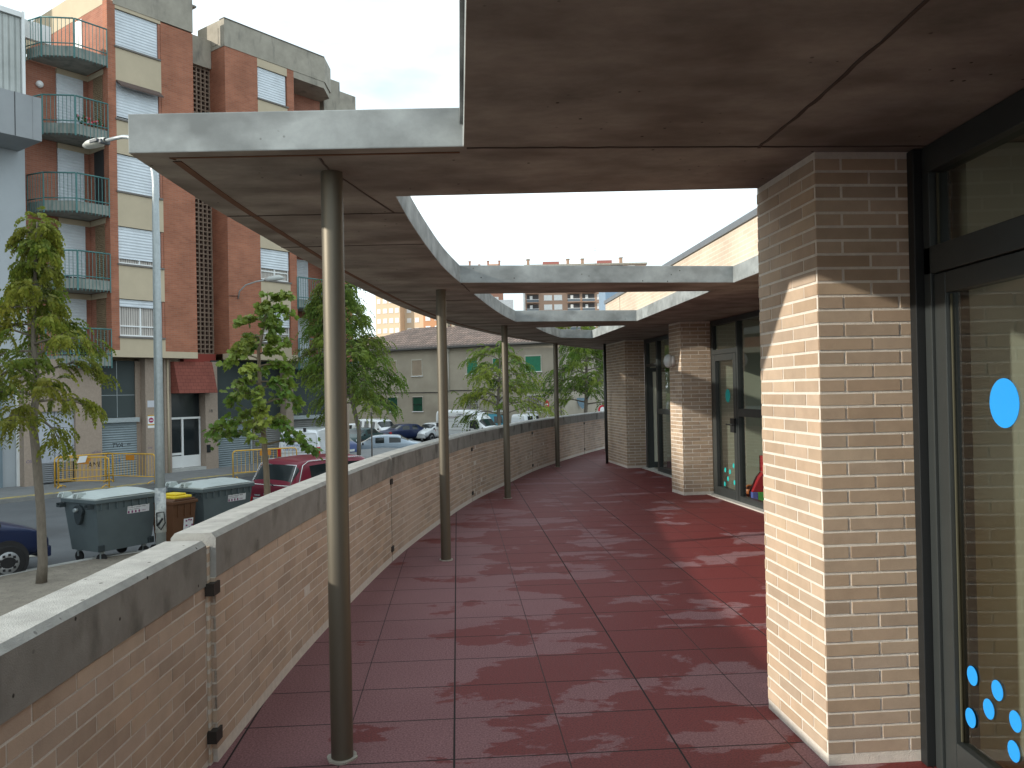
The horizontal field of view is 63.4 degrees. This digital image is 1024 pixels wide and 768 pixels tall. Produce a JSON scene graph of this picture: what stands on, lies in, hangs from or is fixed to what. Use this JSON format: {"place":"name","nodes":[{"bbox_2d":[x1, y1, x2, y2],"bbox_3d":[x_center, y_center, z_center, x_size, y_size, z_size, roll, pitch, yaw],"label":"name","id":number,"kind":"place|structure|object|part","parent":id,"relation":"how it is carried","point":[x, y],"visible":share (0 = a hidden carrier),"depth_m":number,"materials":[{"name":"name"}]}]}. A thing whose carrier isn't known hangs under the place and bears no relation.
{"place":"outdoors","nodes":[
{"label":"outdoors","id":0,"kind":"place"},
{"bbox_2d":[0,448,398,497],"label":"pavement","id":1,"kind":"structure","parent":0,"point":[50,488],"depth_m":29.94,"materials":[{"name":"grey concrete"}]},
{"bbox_2d":[57,456,109,488],"bbox_3d":[-14.294,2.929,27.628,1.859,1.080,0.460,-1,-1,6],"label":"crowd barrier","id":2,"kind":"object","parent":1,"relation":"on","point":[83,460],"visible":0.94,"depth_m":27.60,"materials":[{"name":"yellow metal"}]},
{"bbox_2d":[54,453,113,487],"bbox_3d":[-14.844,2.968,28.777,0.460,1.044,2.046,-2,-1,37],"label":"crowd barrier","id":3,"kind":"object","parent":1,"relation":"on","point":[55,480],"visible":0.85,"depth_m":28.66,"materials":[{"name":"yellow metal"}]},
{"bbox_2d":[103,453,154,483],"bbox_3d":[-13.368,2.940,29.003,2.397,1.043,0.460,-1,-1,24],"label":"crowd barrier","id":4,"kind":"object","parent":1,"relation":"on","point":[129,457],"visible":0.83,"depth_m":28.84,"materials":[{"name":"yellow metal"}]},
{"bbox_2d":[232,447,296,477],"bbox_3d":[-8.919,2.860,29.978,2.337,1.043,0.460,-1,-1,-32],"label":"crowd barrier","id":5,"kind":"object","parent":1,"relation":"on","point":[269,454],"visible":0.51,"depth_m":29.75,"materials":[{"name":"metal"}]},
{"bbox_2d":[0,439,424,568],"bbox_3d":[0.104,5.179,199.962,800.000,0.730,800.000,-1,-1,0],"label":"street ground","id":6,"kind":"structure","parent":0,"point":[24,514],"depth_m":20.59,"materials":[{"name":"grey asphalt"}]},
{"bbox_2d":[0,5,50,487],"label":"grey building","id":7,"kind":"structure","parent":6,"relation":"on","point":[20,121],"depth_m":28.59,"materials":[{"name":"concrete"}]},
{"bbox_2d":[0,521,50,574],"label":"parked car","id":8,"kind":"object","parent":6,"relation":"on","point":[18,544],"visible":0.82,"depth_m":14.29,"materials":[{"name":"blue paint"}]},
{"bbox_2d":[0,552,139,615],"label":"verge","id":9,"kind":"structure","parent":6,"relation":"on","point":[17,590],"depth_m":13.61,"materials":[{"name":"beige concrete"}]},
{"bbox_2d":[0,206,121,583],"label":"ash tree","id":10,"kind":"object","parent":9,"relation":"on","point":[32,275],"visible":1,"depth_m":13.40,"materials":[{"name":"green plant"}]},
{"bbox_2d":[82,135,166,544],"bbox_3d":[-7.280,-0.712,15.564,2.425,8.108,0.272,-1,-1,33],"label":"lamp post","id":11,"kind":"object","parent":9,"relation":"on","point":[160,503],"visible":0.76,"depth_m":14.95,"materials":[{"name":"metal"}]},
{"bbox_2d":[202,289,322,495],"bbox_3d":[-5.295,0.661,16.766,2.313,5.146,2.358,-1,-1,31],"label":"maple tree","id":12,"kind":"object","parent":9,"relation":"on","point":[246,346],"visible":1,"depth_m":16.64,"materials":[{"name":"green plant"}]},
{"bbox_2d":[0,549,146,576],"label":"kerb","id":13,"kind":"structure","parent":6,"relation":"on","point":[59,564],"depth_m":15.12,"materials":[{"name":"concrete"}]},
{"bbox_2d":[56,486,154,559],"bbox_3d":[-7.735,2.684,15.906,1.085,1.342,1.460,-1,-1,30],"label":"rubbish container","id":14,"kind":"object","parent":6,"relation":"on","point":[118,519],"visible":0.99,"depth_m":15.56,"materials":[{"name":"grey plastic"}]},
{"bbox_2d":[0,472,255,503],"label":"kerb","id":15,"kind":"structure","parent":6,"relation":"on","point":[22,499],"depth_m":28.01,"materials":[{"name":"concrete"}]},
{"bbox_2d":[0,472,252,498],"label":"kerb paint","id":16,"kind":"object","parent":15,"relation":"on","point":[111,486],"visible":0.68,"depth_m":27.52,"materials":[{"name":"yellow paint"}]},
{"bbox_2d":[150,492,197,547],"bbox_3d":[-6.686,2.742,16.339,0.785,1.190,0.580,-1,-1,30],"label":"brown bin","id":17,"kind":"object","parent":6,"relation":"on","point":[180,510],"visible":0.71,"depth_m":16.11,"materials":[{"name":"plastic"}]},
{"bbox_2d":[18,0,358,486],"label":"apartment building","id":18,"kind":"structure","parent":6,"relation":"on","point":[99,68],"depth_m":32.02,"materials":[{"name":"red brick"}]},
{"bbox_2d":[38,412,54,462],"bbox_3d":[-16.407,1.873,29.057,0.040,1.800,0.655,-2,-1,37],"label":"metal door","id":19,"kind":"structure","parent":18,"relation":"in","point":[46,459],"depth_m":29.10,"materials":[{"name":"white metal"}]},
{"bbox_2d":[54,411,73,461],"bbox_3d":[-15.995,1.870,29.604,0.040,1.800,0.655,-2,-1,37],"label":"metal door","id":20,"kind":"structure","parent":18,"relation":"in","point":[63,424],"depth_m":29.60,"materials":[{"name":"white metal"}]},
{"bbox_2d":[60,331,85,355],"bbox_3d":[-16.327,-1.624,30.819,0.010,1.280,0.960,-2,-1,37],"label":"balcony door","id":21,"kind":"structure","parent":18,"relation":"in","point":[84,331],"depth_m":30.70,"materials":[{"name":"grey glass"}]},
{"bbox_2d":[75,19,81,47],"bbox_3d":[-16.643,-12.851,31.815,0.550,2.200,0.025,-2,-1,37],"label":"white door","id":22,"kind":"structure","parent":18,"relation":"in","point":[77,24],"depth_m":31.79,"materials":[{"name":"paint"}]},
{"bbox_2d":[115,82,157,121],"bbox_3d":[-14.201,-10.533,31.451,0.210,1.440,1.820,-2,-1,37],"label":"window","id":23,"kind":"structure","parent":18,"relation":"in","point":[128,101],"depth_m":31.29,"materials":[{"name":"white paint"}]},
{"bbox_2d":[114,9,160,61],"bbox_3d":[-14.255,-13.232,31.474,0.210,1.439,1.820,-2,-1,37],"label":"window","id":24,"kind":"structure","parent":18,"relation":"in","point":[133,34],"depth_m":31.44,"materials":[{"name":"white paint"}]},
{"bbox_2d":[117,154,162,199],"bbox_3d":[-14.146,-7.833,31.427,0.210,1.439,1.820,-2,-1,37],"label":"window","id":25,"kind":"structure","parent":18,"relation":"in","point":[133,176],"depth_m":31.27,"materials":[{"name":"white paint"}]},
{"bbox_2d":[118,226,164,269],"bbox_3d":[-14.092,-5.134,31.403,0.210,1.440,1.820,-2,-1,37],"label":"window","id":26,"kind":"structure","parent":18,"relation":"in","point":[135,245],"depth_m":31.27,"materials":[{"name":"white paint"}]},
{"bbox_2d":[119,299,165,339],"bbox_3d":[-14.038,-2.435,31.380,0.210,1.440,1.820,-2,-1,37],"label":"window","id":27,"kind":"structure","parent":18,"relation":"in","point":[136,317],"depth_m":31.29,"materials":[{"name":"white glass"}]},
{"bbox_2d":[238,275,283,298],"bbox_3d":[-10.652,-4.076,34.656,2.236,0.977,0.352,-1,-1,-7],"label":"bracket lamp","id":28,"kind":"object","parent":18,"relation":"attached to","point":[274,278],"visible":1,"depth_m":34.62,"materials":[{"name":"metal"}]},
{"bbox_2d":[257,67,288,108],"bbox_3d":[-10.542,-12.998,36.391,0.210,1.409,1.620,-2,-1,37],"label":"window","id":29,"kind":"structure","parent":18,"relation":"in","point":[271,86],"depth_m":36.37,"materials":[{"name":"white paint"}]},
{"bbox_2d":[260,248,291,283],"bbox_3d":[-10.385,-5.151,36.323,0.210,1.410,1.620,-2,-1,37],"label":"window","id":30,"kind":"structure","parent":18,"relation":"in","point":[273,262],"depth_m":36.32,"materials":[{"name":"white paint"}]},
{"bbox_2d":[262,312,292,343],"bbox_3d":[-10.331,-2.451,36.299,0.210,1.410,1.620,-2,-1,37],"label":"window","id":31,"kind":"structure","parent":18,"relation":"in","point":[286,323],"depth_m":36.66,"materials":[{"name":"white paint"}]},
{"bbox_2d":[165,477,254,524],"bbox_3d":[-6.335,2.669,17.386,1.085,1.342,1.460,-1,-1,30],"label":"rubbish container","id":32,"kind":"object","parent":6,"relation":"on","point":[216,496],"visible":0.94,"depth_m":17.00,"materials":[{"name":"grey plastic"}]},
{"bbox_2d":[277,427,325,457],"bbox_3d":[-7.969,2.606,33.009,1.931,1.875,4.139,-1,-1,0],"label":"parked van","id":33,"kind":"object","parent":6,"relation":"on","point":[313,433],"visible":0.2,"depth_m":30.99,"materials":[{"name":"white paint"}]},
{"bbox_2d":[0,411,604,767],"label":"parapet wall","id":34,"kind":"structure","parent":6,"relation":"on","point":[189,647],"depth_m":3.72,"materials":[{"name":"brick"}]},
{"bbox_2d":[250,454,364,500],"bbox_3d":[-4.405,2.513,19.950,1.991,1.690,3.799,-1,-1,35],"label":"parked car","id":35,"kind":"object","parent":6,"relation":"on","point":[286,471],"visible":0.12,"depth_m":18.66,"materials":[{"name":"red paint"}]},
{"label":"window","id":36,"kind":"part","parent":35,"relation":"part of","materials":[{"name":"grey glass"}]},
{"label":"window","id":37,"kind":"part","parent":35,"relation":"part of","materials":[{"name":"black glass"}]},
{"bbox_2d":[284,279,408,456],"bbox_3d":[-6.898,-0.799,34.407,4.655,8.605,4.631,-1,-1,13],"label":"ash tree","id":38,"kind":"object","parent":6,"relation":"on","point":[364,356],"visible":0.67,"depth_m":34.00,"materials":[{"name":"green plant"}]},
{"bbox_2d":[349,423,355,428],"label":"parked car","id":39,"kind":"object","parent":6,"relation":"on","point":[352,425],"visible":0.04,"depth_m":67.23,"materials":[{"name":"white paint"}]},
{"bbox_2d":[350,439,356,452],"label":"parked car","id":40,"kind":"object","parent":6,"relation":"on","point":[353,446],"visible":0.06,"depth_m":42.29,"materials":[{"name":"blue paint"}]},
{"bbox_2d":[349,427,383,442],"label":"parked car","id":41,"kind":"object","parent":6,"relation":"on","point":[365,433],"visible":0.37,"depth_m":58.17,"materials":[{"name":"grey paint"}]},
{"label":"window","id":42,"kind":"part","parent":41,"relation":"part of","materials":[{"name":"grey glass"}]},
{"bbox_2d":[359,419,393,431],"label":"parked van","id":43,"kind":"object","parent":6,"relation":"on","point":[378,425],"visible":0.16,"depth_m":65.20,"materials":[{"name":"white paint"}]},
{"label":"window","id":44,"kind":"part","parent":43,"relation":"part of","materials":[{"name":"grey glass"}]},
{"bbox_2d":[375,296,404,336],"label":"peach tower","id":45,"kind":"structure","parent":6,"relation":"on","point":[390,317],"depth_m":241.54,"materials":[{"name":"beige paint"}]},
{"bbox_2d":[361,434,420,449],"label":"parked car","id":46,"kind":"object","parent":6,"relation":"on","point":[389,441],"visible":0.29,"depth_m":45.84,"materials":[{"name":"silver metal"}]},
{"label":"window","id":47,"kind":"part","parent":46,"relation":"part of","materials":[{"name":"black glass"}]},
{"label":"window","id":48,"kind":"part","parent":46,"relation":"part of","materials":[{"name":"grey glass"}]},
{"bbox_2d":[380,424,426,440],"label":"parked car","id":49,"kind":"object","parent":6,"relation":"on","point":[409,431],"visible":0.52,"depth_m":64.09,"materials":[{"name":"blue paint"}]},
{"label":"window","id":50,"kind":"part","parent":49,"relation":"part of","materials":[{"name":"grey glass"}]},
{"bbox_2d":[404,308,423,329],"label":"peach tower","id":51,"kind":"structure","parent":6,"relation":"on","point":[413,319],"depth_m":241.23,"materials":[{"name":"beige paint"}]},
{"bbox_2d":[413,422,436,440],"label":"parked car","id":52,"kind":"object","parent":6,"relation":"on","point":[428,432],"visible":0.43,"depth_m":64.78,"materials":[{"name":"white paint"}]},
{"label":"window","id":53,"kind":"part","parent":52,"relation":"part of","materials":[{"name":"grey glass"}]},
{"bbox_2d":[423,316,450,327],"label":"orange tower","id":54,"kind":"structure","parent":6,"relation":"on","point":[429,322],"depth_m":235.51,"materials":[{"name":"orange brick"}]},
{"bbox_2d":[435,409,496,437],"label":"parked van","id":55,"kind":"object","parent":6,"relation":"on","point":[484,423],"visible":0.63,"depth_m":60.85,"materials":[{"name":"white paint"}]},
{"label":"side window","id":56,"kind":"part","parent":55,"relation":"part of","materials":[{"name":"black glass"}]},
{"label":"window","id":57,"kind":"part","parent":55,"relation":"part of","materials":[{"name":"grey glass"}]},
{"bbox_2d":[349,323,603,425],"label":"tiled house","id":58,"kind":"structure","parent":6,"relation":"on","point":[413,355],"depth_m":69.99,"materials":[{"name":"paint"}]},
{"bbox_2d":[387,360,396,376],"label":"window","id":59,"kind":"structure","parent":58,"relation":"in","point":[395,361],"depth_m":72.13,"materials":[{"name":"white paint"}]},
{"bbox_2d":[388,396,397,411],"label":"window","id":60,"kind":"structure","parent":58,"relation":"in","point":[393,398],"depth_m":72.10,"materials":[{"name":"green wood"}]},
{"bbox_2d":[411,359,422,376],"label":"window","id":61,"kind":"structure","parent":58,"relation":"in","point":[416,364],"depth_m":70.95,"materials":[{"name":"white paint"}]},
{"bbox_2d":[412,396,423,411],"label":"window","id":62,"kind":"structure","parent":58,"relation":"in","point":[417,400],"depth_m":70.81,"materials":[{"name":"green wood"}]},
{"bbox_2d":[465,357,477,374],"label":"window","id":63,"kind":"structure","parent":58,"relation":"in","point":[469,367],"depth_m":68.21,"materials":[{"name":"white paint"}]},
{"bbox_2d":[467,396,478,409],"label":"window","id":64,"kind":"structure","parent":58,"relation":"in","point":[477,404],"depth_m":68.01,"materials":[{"name":"white paint"}]},
{"bbox_2d":[492,357,501,372],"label":"window","id":65,"kind":"structure","parent":58,"relation":"in","point":[493,359],"depth_m":67.06,"materials":[{"name":"white paint"}]},
{"bbox_2d":[492,394,502,411],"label":"window","id":66,"kind":"structure","parent":58,"relation":"in","point":[501,400],"depth_m":66.68,"materials":[{"name":"white paint"}]},
{"bbox_2d":[525,355,541,371],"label":"window","id":67,"kind":"structure","parent":58,"relation":"in","point":[536,360],"depth_m":65.17,"materials":[{"name":"green paint"}]},
{"bbox_2d":[526,394,542,411],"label":"window","id":68,"kind":"structure","parent":58,"relation":"in","point":[528,395],"depth_m":65.22,"materials":[{"name":"white paint"}]},
{"bbox_2d":[468,260,502,299],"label":"tower","id":69,"kind":"structure","parent":6,"relation":"on","point":[498,296],"depth_m":240.24,"materials":[{"name":"orange brick"}]},
{"bbox_2d":[488,414,502,425],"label":"parked van","id":70,"kind":"object","parent":6,"relation":"on","point":[493,417],"visible":0.04,"depth_m":66.50,"materials":[{"name":"teal paint"}]},
{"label":"window","id":71,"kind":"part","parent":70,"relation":"part of","materials":[{"name":"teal glass"}]},
{"bbox_2d":[499,300,512,308],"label":"terraced block","id":72,"kind":"structure","parent":6,"relation":"on","point":[508,303],"depth_m":229.71,"materials":[{"name":"white paint"}]},
{"bbox_2d":[451,341,567,430],"bbox_3d":[-0.158,0.781,35.291,5.092,5.203,4.127,-1,-1,0],"label":"ash tree","id":73,"kind":"object","parent":6,"relation":"on","point":[523,385],"visible":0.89,"depth_m":35.32,"materials":[{"name":"green plant"}]},
{"bbox_2d":[511,413,538,422],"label":"parked van","id":74,"kind":"object","parent":6,"relation":"on","point":[516,417],"visible":0.12,"depth_m":64.61,"materials":[{"name":"white paint"}]},
{"bbox_2d":[521,326,603,414],"bbox_3d":[3.483,0.151,37.254,4.445,6.467,4.698,-1,-1,-44],"label":"ash tree","id":75,"kind":"object","parent":6,"relation":"on","point":[576,356],"visible":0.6,"depth_m":37.12,"materials":[{"name":"green plant"}]},
{"bbox_2d":[523,257,646,329],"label":"tower","id":76,"kind":"structure","parent":6,"relation":"on","point":[561,301],"depth_m":246.19,"materials":[{"name":"beige concrete"}]},
{"bbox_2d":[544,304,551,309],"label":"window","id":77,"kind":"structure","parent":76,"relation":"in","point":[546,307],"depth_m":246.12,"materials":[{"name":"white glass"}]},
{"bbox_2d":[544,295,551,300],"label":"window","id":78,"kind":"structure","parent":76,"relation":"in","point":[546,297],"depth_m":246.18,"materials":[{"name":"white glass"}]},
{"bbox_2d":[554,295,561,299],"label":"window","id":79,"kind":"structure","parent":76,"relation":"in","point":[556,297],"depth_m":246.18,"materials":[{"name":"white glass"}]},
{"bbox_2d":[554,304,562,309],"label":"window","id":80,"kind":"structure","parent":76,"relation":"in","point":[556,306],"depth_m":246.12,"materials":[{"name":"white glass"}]},
{"bbox_2d":[0,0,756,338],"label":"sky","id":81,"kind":"structure","parent":0,"point":[384,54],"materials":[{"name":"white"}]},
{"bbox_2d":[207,449,936,767],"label":"terrace floor","id":82,"kind":"structure","parent":0,"point":[593,609],"depth_m":5.29,"materials":[{"name":"red tile"}]},
{"bbox_2d":[320,170,357,764],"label":"steel column","id":83,"kind":"structure","parent":82,"relation":"on","point":[343,752],"depth_m":3.71,"materials":[{"name":"brown metal"}]},
{"bbox_2d":[436,289,452,560],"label":"steel column","id":84,"kind":"structure","parent":82,"relation":"on","point":[443,427],"depth_m":8.09,"materials":[{"name":"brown metal"}]},
{"bbox_2d":[501,325,511,498],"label":"steel column","id":85,"kind":"structure","parent":82,"relation":"on","point":[506,423],"depth_m":12.68,"materials":[{"name":"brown metal"}]},
{"bbox_2d":[553,343,560,466],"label":"steel column","id":86,"kind":"structure","parent":82,"relation":"on","point":[556,406],"depth_m":17.71,"materials":[{"name":"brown metal"}]},
{"bbox_2d":[603,355,605,451],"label":"steel column","id":87,"kind":"structure","parent":82,"relation":"on","point":[604,402],"depth_m":21.88,"materials":[{"name":"brown metal"}]},
{"bbox_2d":[606,340,645,467],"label":"brick pillar","id":88,"kind":"structure","parent":82,"relation":"on","point":[626,404],"depth_m":17.20,"materials":[{"name":"beige brick"}]},
{"bbox_2d":[642,467,671,477],"bbox_3d":[2.989,1.704,15.258,0.200,0.017,3.700,-1,-1,-7],"label":"window sill","id":89,"kind":"structure","parent":82,"relation":"on","point":[655,470],"depth_m":16.16,"materials":[{"name":"stone"}]},
{"bbox_2d":[669,321,713,494],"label":"brick pillar","id":90,"kind":"structure","parent":82,"relation":"on","point":[691,419],"depth_m":12.67,"materials":[{"name":"beige brick"}]},
{"bbox_2d":[664,354,674,367],"bbox_3d":[2.450,-0.356,12.933,0.166,0.219,0.190,-1,-1,0],"label":"bulkhead lamp","id":91,"kind":"object","parent":90,"relation":"attached to","point":[669,360],"visible":1,"depth_m":12.87,"materials":[{"name":"white paint"}]},
{"bbox_2d":[707,493,763,513],"bbox_3d":[3.314,1.659,10.830,0.200,0.017,3.700,-1,-1,-7],"label":"window sill","id":92,"kind":"structure","parent":82,"relation":"on","point":[738,503],"depth_m":11.60,"materials":[{"name":"stone"}]},
{"bbox_2d":[599,142,1023,767],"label":"school building","id":93,"kind":"structure","parent":82,"relation":"on","point":[987,190],"depth_m":3.48,"materials":[{"name":"beige brick"}]},
{"bbox_2d":[128,0,1023,349],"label":"canopy","id":94,"kind":"object","parent":93,"relation":"attached to","point":[562,96],"visible":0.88,"depth_m":3.40,"materials":[{"name":"concrete"}]},
{"bbox_2d":[603,344,607,463],"bbox_3d":[2.079,0.434,18.346,0.060,2.649,0.060,-1,-1,0],"label":"downpipe","id":95,"kind":"object","parent":93,"relation":"attached to","point":[605,401],"visible":1,"depth_m":18.32,"materials":[{"name":"grey metal"}]},
{"bbox_2d":[644,334,671,474],"bbox_3d":[3.122,0.388,15.225,0.747,2.645,3.784,-1,-1,0],"label":"glazed screen","id":96,"kind":"object","parent":93,"relation":"attached to","point":[661,464],"visible":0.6,"depth_m":16.94,"materials":[{"name":"grey metal"}]},
{"bbox_2d":[649,368,671,467],"bbox_3d":[3.161,0.685,16.976,0.680,2.040,0.050,-1,-1,3],"label":"door leaf","id":97,"kind":"structure","parent":96,"relation":"in","point":[654,464],"depth_m":16.97,"materials":[{"name":"grey metal"}]},
{"bbox_2d":[710,310,763,509],"bbox_3d":[3.300,0.346,10.843,0.156,2.645,3.660,-1,-1,-7],"label":"glazed screen","id":98,"kind":"object","parent":93,"relation":"attached to","point":[741,413],"visible":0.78,"depth_m":11.75,"materials":[{"name":"grey metal"}]},
{"bbox_2d":[712,352,738,500],"bbox_3d":[3.156,0.610,12.152,0.065,2.105,0.890,-1,-1,-7],"label":"door leaf","id":99,"kind":"structure","parent":98,"relation":"in","point":[730,493],"depth_m":12.49,"materials":[{"name":"grey metal"}]},
{"bbox_2d":[749,491,757,498],"bbox_3d":[3.406,1.589,11.686,0.077,0.143,0.200,-1,-1,0],"label":"play block","id":100,"kind":"object","parent":93,"relation":"on","point":[753,495],"depth_m":11.59,"materials":[{"name":"blue plastic"}]},
{"bbox_2d":[749,472,763,491],"bbox_3d":[3.450,1.381,11.698,0.158,0.269,0.180,-1,-1,0],"label":"play block","id":101,"kind":"object","parent":100,"relation":"on","point":[757,485],"depth_m":11.61,"materials":[{"name":"red plastic"}]},
{"bbox_2d":[758,492,763,500],"bbox_3d":[3.493,1.588,11.686,0.089,0.143,0.200,-1,-1,0],"label":"play block","id":102,"kind":"object","parent":93,"relation":"on","point":[761,496],"depth_m":11.59,"materials":[{"name":"green plastic"}]},
{"bbox_2d":[757,152,920,765],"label":"brick pillar","id":103,"kind":"structure","parent":82,"relation":"on","point":[838,485],"depth_m":3.60,"materials":[{"name":"beige brick"}]},
{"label":"threshold","id":104,"kind":"structure","parent":82,"relation":"on","visible":0},
{"bbox_2d":[906,88,1023,767],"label":"glazed screen","id":105,"kind":"object","parent":104,"relation":"on","point":[945,269],"visible":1,"depth_m":3.43,"materials":[{"name":"grey metal"}]},
{"bbox_2d":[934,250,1023,767],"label":"door leaf","id":106,"kind":"structure","parent":105,"relation":"in","point":[1010,267],"depth_m":3.40,"materials":[{"name":"grey metal"}]},
{"bbox_2d":[577,398,588,408],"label":"shield sign","id":107,"kind":"object","parent":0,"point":[581,404],"visible":0.65,"depth_m":65.99,"materials":[{"name":"blue metal"}]},
{"bbox_2d":[746,484,750,496],"bbox_3d":[3.467,1.561,12.066,0.196,0.196,0.196,-1,-1,0],"label":"toy ball","id":108,"kind":"object","parent":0,"point":[748,487],"visible":0.26,"depth_m":12.00,"materials":[{"name":"orange plastic"}]},
{"bbox_3d":[3.581,1.394,11.698,0.096,0.247,0.180,-1,0,0],"label":"play block","id":109,"kind":"object","parent":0,"visible":0},
{"bbox_2d":[759,455,762,471],"bbox_3d":[3.571,1.125,11.700,0.105,0.228,0.180,-1,-1,0],"label":"play block","id":110,"kind":"object","parent":109,"relation":"on","point":[761,463],"depth_m":11.72,"materials":[{"name":"red plastic"}]}
]}

